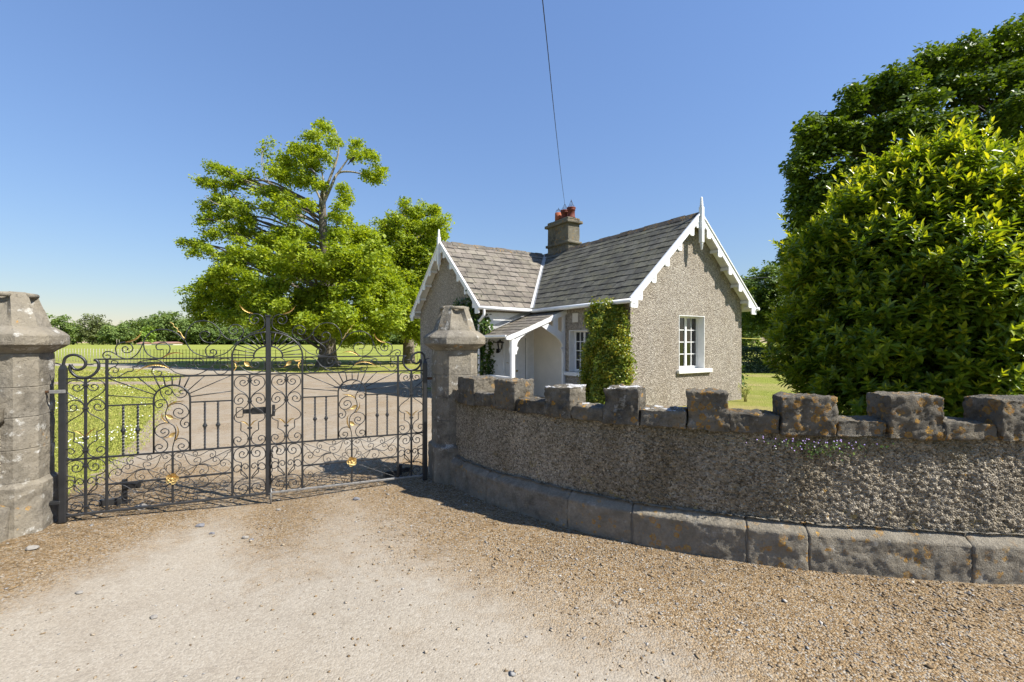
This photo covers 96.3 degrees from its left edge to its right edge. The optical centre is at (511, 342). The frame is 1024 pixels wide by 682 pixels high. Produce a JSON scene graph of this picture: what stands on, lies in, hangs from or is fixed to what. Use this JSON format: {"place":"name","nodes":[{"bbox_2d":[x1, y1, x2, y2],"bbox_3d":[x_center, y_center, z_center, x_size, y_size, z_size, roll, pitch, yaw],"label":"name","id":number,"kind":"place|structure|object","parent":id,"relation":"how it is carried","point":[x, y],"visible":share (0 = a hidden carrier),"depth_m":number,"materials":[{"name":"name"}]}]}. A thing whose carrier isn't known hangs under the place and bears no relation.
{"place":"outdoors","nodes":[
{"label":"outdoors","id":0,"kind":"place"},
{"bbox_2d":[136,342,151,344],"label":"farm building","id":1,"kind":"structure","parent":0,"point":[145,343],"depth_m":288.36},
{"bbox_2d":[152,342,181,344],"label":"farm building","id":2,"kind":"structure","parent":0,"point":[170,343],"depth_m":289.04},
{"bbox_2d":[54,343,788,360],"bbox_3d":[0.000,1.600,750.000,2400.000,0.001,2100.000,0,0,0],"label":"field","id":3,"kind":"structure","parent":0,"point":[152,350],"depth_m":73.39,"materials":[{"name":"green plant"}]},
{"bbox_2d":[46,313,76,341],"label":"tree","id":4,"kind":"object","parent":3,"relation":"on","point":[57,321],"visible":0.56,"depth_m":299.75,"materials":[{"name":"green plant"}]},
{"bbox_2d":[59,322,85,344],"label":"tree","id":5,"kind":"object","parent":3,"relation":"on","point":[76,327],"visible":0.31,"depth_m":329.47,"materials":[{"name":"green plant"}]},
{"bbox_2d":[75,313,111,344],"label":"tree","id":6,"kind":"object","parent":3,"relation":"on","point":[93,325],"visible":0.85,"depth_m":316.72,"materials":[{"name":"green plant"}]},
{"bbox_2d":[88,321,111,344],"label":"tree","id":7,"kind":"object","parent":3,"relation":"on","point":[97,337],"visible":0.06,"depth_m":348.96,"materials":[{"name":"green plant"}]},
{"bbox_2d":[94,323,139,344],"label":"tree","id":8,"kind":"object","parent":3,"relation":"on","point":[111,334],"visible":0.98,"depth_m":306.79,"materials":[{"name":"green plant"}]},
{"bbox_2d":[120,320,142,344],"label":"tree","id":9,"kind":"object","parent":3,"relation":"on","point":[132,327],"visible":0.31,"depth_m":333.95,"materials":[{"name":"green plant"}]},
{"bbox_2d":[130,315,163,341],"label":"tree","id":10,"kind":"object","parent":3,"relation":"on","point":[141,321],"visible":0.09,"depth_m":338.39,"materials":[{"name":"green plant"}]},
{"bbox_2d":[139,326,157,342],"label":"tree","id":11,"kind":"object","parent":3,"relation":"on","point":[146,330],"visible":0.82,"depth_m":298.51,"materials":[{"name":"green plant"}]},
{"bbox_2d":[138,311,186,341],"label":"tree","id":12,"kind":"object","parent":3,"relation":"on","point":[157,322],"visible":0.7,"depth_m":324.33,"materials":[{"name":"green plant"}]},
{"bbox_2d":[156,322,195,344],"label":"tree","id":13,"kind":"object","parent":3,"relation":"on","point":[172,335],"visible":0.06,"depth_m":330.61,"materials":[{"name":"green plant"}]},
{"bbox_2d":[168,316,204,344],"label":"tree","id":14,"kind":"object","parent":3,"relation":"on","point":[185,322],"visible":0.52,"depth_m":325.12,"materials":[{"name":"green plant"}]},
{"bbox_2d":[167,322,230,344],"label":"tree","id":15,"kind":"object","parent":3,"relation":"on","point":[206,328],"visible":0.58,"depth_m":329.26,"materials":[{"name":"green plant"}]},
{"bbox_2d":[199,324,239,344],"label":"tree","id":16,"kind":"object","parent":3,"relation":"on","point":[216,335],"visible":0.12,"depth_m":335.62,"materials":[{"name":"green plant"}]},
{"bbox_2d":[209,325,263,344],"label":"tree","id":17,"kind":"object","parent":3,"relation":"on","point":[231,336],"visible":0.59,"depth_m":333.22,"materials":[{"name":"green plant"}]},
{"bbox_2d":[238,325,288,344],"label":"tree","id":18,"kind":"object","parent":3,"relation":"on","point":[261,342],"visible":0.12,"depth_m":338.07,"materials":[{"name":"green plant"}]},
{"bbox_2d":[263,333,300,344],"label":"tree","id":19,"kind":"object","parent":3,"relation":"on","point":[282,340],"visible":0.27,"depth_m":337.82,"materials":[{"name":"green plant"}]},
{"bbox_2d":[284,334,317,344],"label":"tree","id":20,"kind":"object","parent":3,"relation":"on","point":[302,342],"visible":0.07,"depth_m":337.96,"materials":[{"name":"green plant"}]},
{"bbox_2d":[304,334,342,344],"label":"tree","id":21,"kind":"object","parent":3,"relation":"on","point":[318,343],"visible":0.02,"depth_m":333.90,"materials":[{"name":"green plant"}]},
{"bbox_2d":[359,327,402,344],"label":"tree","id":22,"kind":"object","parent":3,"relation":"on","point":[392,336],"visible":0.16,"depth_m":331.94,"materials":[{"name":"green plant"}]},
{"bbox_2d":[389,331,415,344],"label":"tree","id":23,"kind":"object","parent":3,"relation":"on","point":[400,343],"visible":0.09,"depth_m":333.62,"materials":[{"name":"green plant"}]},
{"bbox_2d":[739,274,761,346],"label":"tree","id":24,"kind":"object","parent":3,"relation":"on","point":[757,339],"visible":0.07,"depth_m":60.38,"materials":[{"name":"green plant"}]},
{"bbox_2d":[741,260,792,346],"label":"tree","id":25,"kind":"object","parent":3,"relation":"on","point":[765,295],"visible":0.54,"depth_m":42.78,"materials":[{"name":"green plant"}]},
{"bbox_2d":[54,361,842,485],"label":"lawn","id":26,"kind":"structure","parent":0,"point":[764,389],"depth_m":18.82,"materials":[{"name":"green plant"}]},
{"bbox_2d":[55,349,149,362],"bbox_3d":[-33.184,1.105,37.050,10.646,1.190,0.026,0,0,16],"label":"estate fence","id":27,"kind":"object","parent":26,"relation":"on","point":[99,352],"visible":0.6,"depth_m":37.27,"materials":[{"name":"black metal"}]},
{"bbox_2d":[56,368,163,447],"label":"daisies","id":28,"kind":"object","parent":26,"relation":"on","point":[117,427],"visible":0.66,"depth_m":8.18,"materials":[{"name":"white plant"}]},
{"bbox_2d":[154,349,238,364],"bbox_3d":[-23.585,1.105,34.075,8.858,1.190,0.029,0,0,20],"label":"estate fence","id":29,"kind":"object","parent":26,"relation":"on","point":[199,356],"visible":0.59,"depth_m":33.89,"materials":[{"name":"metal"}]},
{"bbox_2d":[54,369,427,496],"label":"grass","id":30,"kind":"structure","parent":26,"relation":"on","point":[127,390],"depth_m":10.57,"materials":[{"name":"green plant"}]},
{"bbox_2d":[172,117,411,366],"bbox_3d":[-14.802,-7.338,30.488,15.596,18.529,15.714,0,0,-15],"label":"tree","id":31,"kind":"object","parent":26,"relation":"on","point":[350,268],"visible":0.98,"depth_m":28.16,"materials":[{"name":"green plant"}]},
{"bbox_2d":[245,350,417,364],"bbox_3d":[-12.079,1.105,33.901,14.001,1.191,0.040,0,0,-11],"label":"estate fence","id":32,"kind":"object","parent":26,"relation":"on","point":[305,353],"visible":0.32,"depth_m":33.33,"materials":[{"name":"metal"}]},
{"bbox_2d":[367,196,454,363],"bbox_3d":[-7.665,-4.893,35.289,6.777,13.618,9.752,0,0,-16],"label":"tree","id":33,"kind":"object","parent":26,"relation":"on","point":[413,237],"visible":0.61,"depth_m":32.59,"materials":[{"name":"green plant"}]},
{"bbox_2d":[410,197,759,406],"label":"cottage","id":34,"kind":"structure","parent":26,"relation":"on","point":[676,286],"depth_m":12.48,"materials":[{"name":"grey stone"}]},
{"bbox_2d":[451,289,495,375],"bbox_3d":[-1.306,0.041,13.421,0.920,3.292,2.198,0,0,-44],"label":"creeper","id":35,"kind":"object","parent":34,"relation":"attached to","point":[482,328],"visible":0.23,"depth_m":12.84,"materials":[{"name":"green plant"}]},
{"bbox_2d":[496,340,503,352],"bbox_3d":[-0.340,0.107,13.051,0.250,0.385,0.251,0,0,0],"label":"wall lantern","id":36,"kind":"object","parent":34,"relation":"attached to","point":[498,342],"depth_m":13.03,"materials":[{"name":"black metal"}]},
{"bbox_2d":[503,335,528,378],"bbox_3d":[0.125,0.700,13.446,0.885,1.820,0.089,0,0,-32],"label":"door","id":37,"kind":"structure","parent":34,"relation":"in","point":[522,356],"depth_m":13.53,"materials":[{"name":"white paint"}]},
{"bbox_2d":[542,0,564,202],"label":"cable","id":38,"kind":"object","parent":34,"relation":"attached to","point":[551,85],"visible":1,"depth_m":6.67,"materials":[{"name":"metal"}]},
{"bbox_2d":[564,330,588,376],"bbox_3d":[1.840,0.284,12.153,0.325,1.222,1.100,0,0,-32],"label":"window","id":39,"kind":"structure","parent":34,"relation":"in","point":[576,338],"depth_m":12.46,"materials":[{"name":"white paint"}]},
{"bbox_2d":[576,296,637,403],"bbox_3d":[2.056,0.286,10.887,1.022,2.826,1.824,0,0,-31],"label":"climbing shrub","id":40,"kind":"object","parent":34,"relation":"attached to","point":[601,322],"visible":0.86,"depth_m":10.56,"materials":[{"name":"green plant"}]},
{"bbox_2d":[677,315,712,373],"bbox_3d":[4.633,0.049,11.873,1.360,1.472,0.325,0,0,-32],"label":"window","id":41,"kind":"structure","parent":34,"relation":"in","point":[691,328],"depth_m":12.04,"materials":[{"name":"white paint"}]},
{"bbox_2d":[741,365,749,396],"bbox_3d":[6.470,0.910,13.984,1.370,1.944,1.566,0,0,0],"label":"bush","id":42,"kind":"object","parent":26,"relation":"on","point":[742,377],"visible":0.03,"depth_m":13.67,"materials":[{"name":"green plant"}]},
{"bbox_2d":[737,382,753,401],"bbox_3d":[6.285,1.330,12.398,0.432,0.543,0.436,0,0,0],"label":"weed","id":43,"kind":"object","parent":26,"relation":"on","point":[744,396],"visible":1,"depth_m":12.38,"materials":[{"name":"green plant"}]},
{"bbox_2d":[741,345,794,372],"bbox_3d":[14.772,0.875,24.704,8.628,1.614,1.568,0,0,0],"label":"hedge","id":44,"kind":"object","parent":26,"relation":"on","point":[750,367],"visible":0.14,"depth_m":24.22,"materials":[{"name":"green plant"}]},
{"bbox_2d":[760,114,1023,417],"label":"laurel bush","id":45,"kind":"object","parent":26,"relation":"on","point":[902,270],"visible":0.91,"depth_m":5.78,"materials":[{"name":"green plant"}]},
{"bbox_2d":[771,13,1023,276],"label":"tree","id":46,"kind":"object","parent":26,"relation":"on","point":[974,73],"visible":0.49,"depth_m":25.14,"materials":[{"name":"green plant"}]},
{"bbox_2d":[0,363,1023,681],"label":"gravel drive","id":47,"kind":"structure","parent":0,"point":[230,643],"depth_m":2.93,"materials":[{"name":"beige gravel"}]},
{"bbox_2d":[0,408,9,542],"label":"boundary wall","id":48,"kind":"structure","parent":47,"relation":"on","point":[4,522],"depth_m":3.71,"materials":[{"name":"stone"}]},
{"bbox_2d":[25,545,39,550],"bbox_3d":[-3.722,1.595,3.558,0.092,0.043,0.069,0,0,0],"label":"stone","id":49,"kind":"object","parent":47,"relation":"on","point":[31,547],"visible":1,"depth_m":3.54,"materials":[{"name":"beige stone"}]},
{"bbox_2d":[0,291,69,538],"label":"gate pillar","id":50,"kind":"structure","parent":47,"relation":"on","point":[32,340],"depth_m":3.86,"materials":[{"name":"stone"}]},
{"bbox_2d":[45,304,270,523],"bbox_3d":[-3.294,0.607,4.374,1.766,1.987,0.081,0,0,-24],"label":"gate leaf","id":51,"kind":"object","parent":50,"relation":"attached to","point":[173,478],"visible":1,"depth_m":4.34,"materials":[{"name":"black paint"}]},
{"bbox_2d":[99,479,140,506],"bbox_3d":[-3.902,1.508,4.571,0.330,0.285,0.040,0,0,-23],"label":"gate stop","id":52,"kind":"object","parent":47,"relation":"on","point":[120,500],"visible":0.54,"depth_m":4.57,"materials":[{"name":"black paint"}]},
{"bbox_2d":[135,503,146,509],"bbox_3d":[-3.613,1.599,4.465,0.126,0.069,0.095,0,0,21],"label":"stone","id":53,"kind":"object","parent":47,"relation":"on","point":[142,504],"visible":0.54,"depth_m":4.45,"materials":[{"name":"grey stone"}]},
{"bbox_2d":[150,614,157,618],"bbox_3d":[-2.113,1.620,2.708,0.044,0.022,0.037,0,0,-28],"label":"stone","id":54,"kind":"object","parent":47,"relation":"on","point":[155,616],"visible":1,"depth_m":2.70,"materials":[{"name":"beige stone"}]},
{"bbox_2d":[196,523,204,526],"bbox_3d":[-2.790,1.637,4.109,0.085,0.037,0.055,0,0,0],"label":"stone","id":55,"kind":"object","parent":47,"relation":"on","point":[200,525],"visible":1,"depth_m":4.09,"materials":[{"name":"grey stone"}]},
{"bbox_2d":[383,464,409,476],"bbox_3d":[-1.392,1.565,5.566,0.330,0.170,0.040,0,0,-23],"label":"gate stop","id":56,"kind":"object","parent":47,"relation":"on","point":[390,472],"visible":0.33,"depth_m":5.54,"materials":[{"name":"black paint"}]},
{"bbox_2d":[423,306,485,483],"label":"gate pillar","id":57,"kind":"structure","parent":47,"relation":"on","point":[454,340],"depth_m":5.26,"materials":[{"name":"stone"}]},
{"bbox_2d":[269,305,431,503],"bbox_3d":[-1.716,0.641,5.038,1.701,2.057,0.062,0,0,-23],"label":"gate leaf","id":58,"kind":"object","parent":57,"relation":"attached to","point":[351,461],"visible":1,"depth_m":5.00,"materials":[{"name":"black paint"}]},
{"bbox_2d":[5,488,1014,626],"bbox_3d":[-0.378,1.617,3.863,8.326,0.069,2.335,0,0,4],"label":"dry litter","id":59,"kind":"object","parent":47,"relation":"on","point":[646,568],"visible":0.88,"depth_m":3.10,"materials":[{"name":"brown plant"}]},
{"bbox_2d":[450,375,1023,584],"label":"boundary wall","id":60,"kind":"structure","parent":47,"relation":"on","point":[933,492],"depth_m":3.34,"materials":[{"name":"stone"}]},
{"bbox_2d":[743,436,893,460],"bbox_3d":[2.106,0.754,3.249,1.054,0.162,0.081,0,0,14],"label":"trailing weed","id":61,"kind":"object","parent":60,"relation":"attached to","point":[817,452],"visible":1,"depth_m":3.23,"materials":[{"name":"green plant"}]},
{"bbox_2d":[0,412,1023,681],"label":"loose gravel","id":62,"kind":"structure","parent":0,"point":[870,590],"depth_m":2.92,"materials":[{"name":"beige gravel"}]},
{"bbox_2d":[0,0,1023,342],"label":"sky","id":63,"kind":"structure","parent":0,"point":[108,108],"materials":[{"name":"blue"}]}
]}

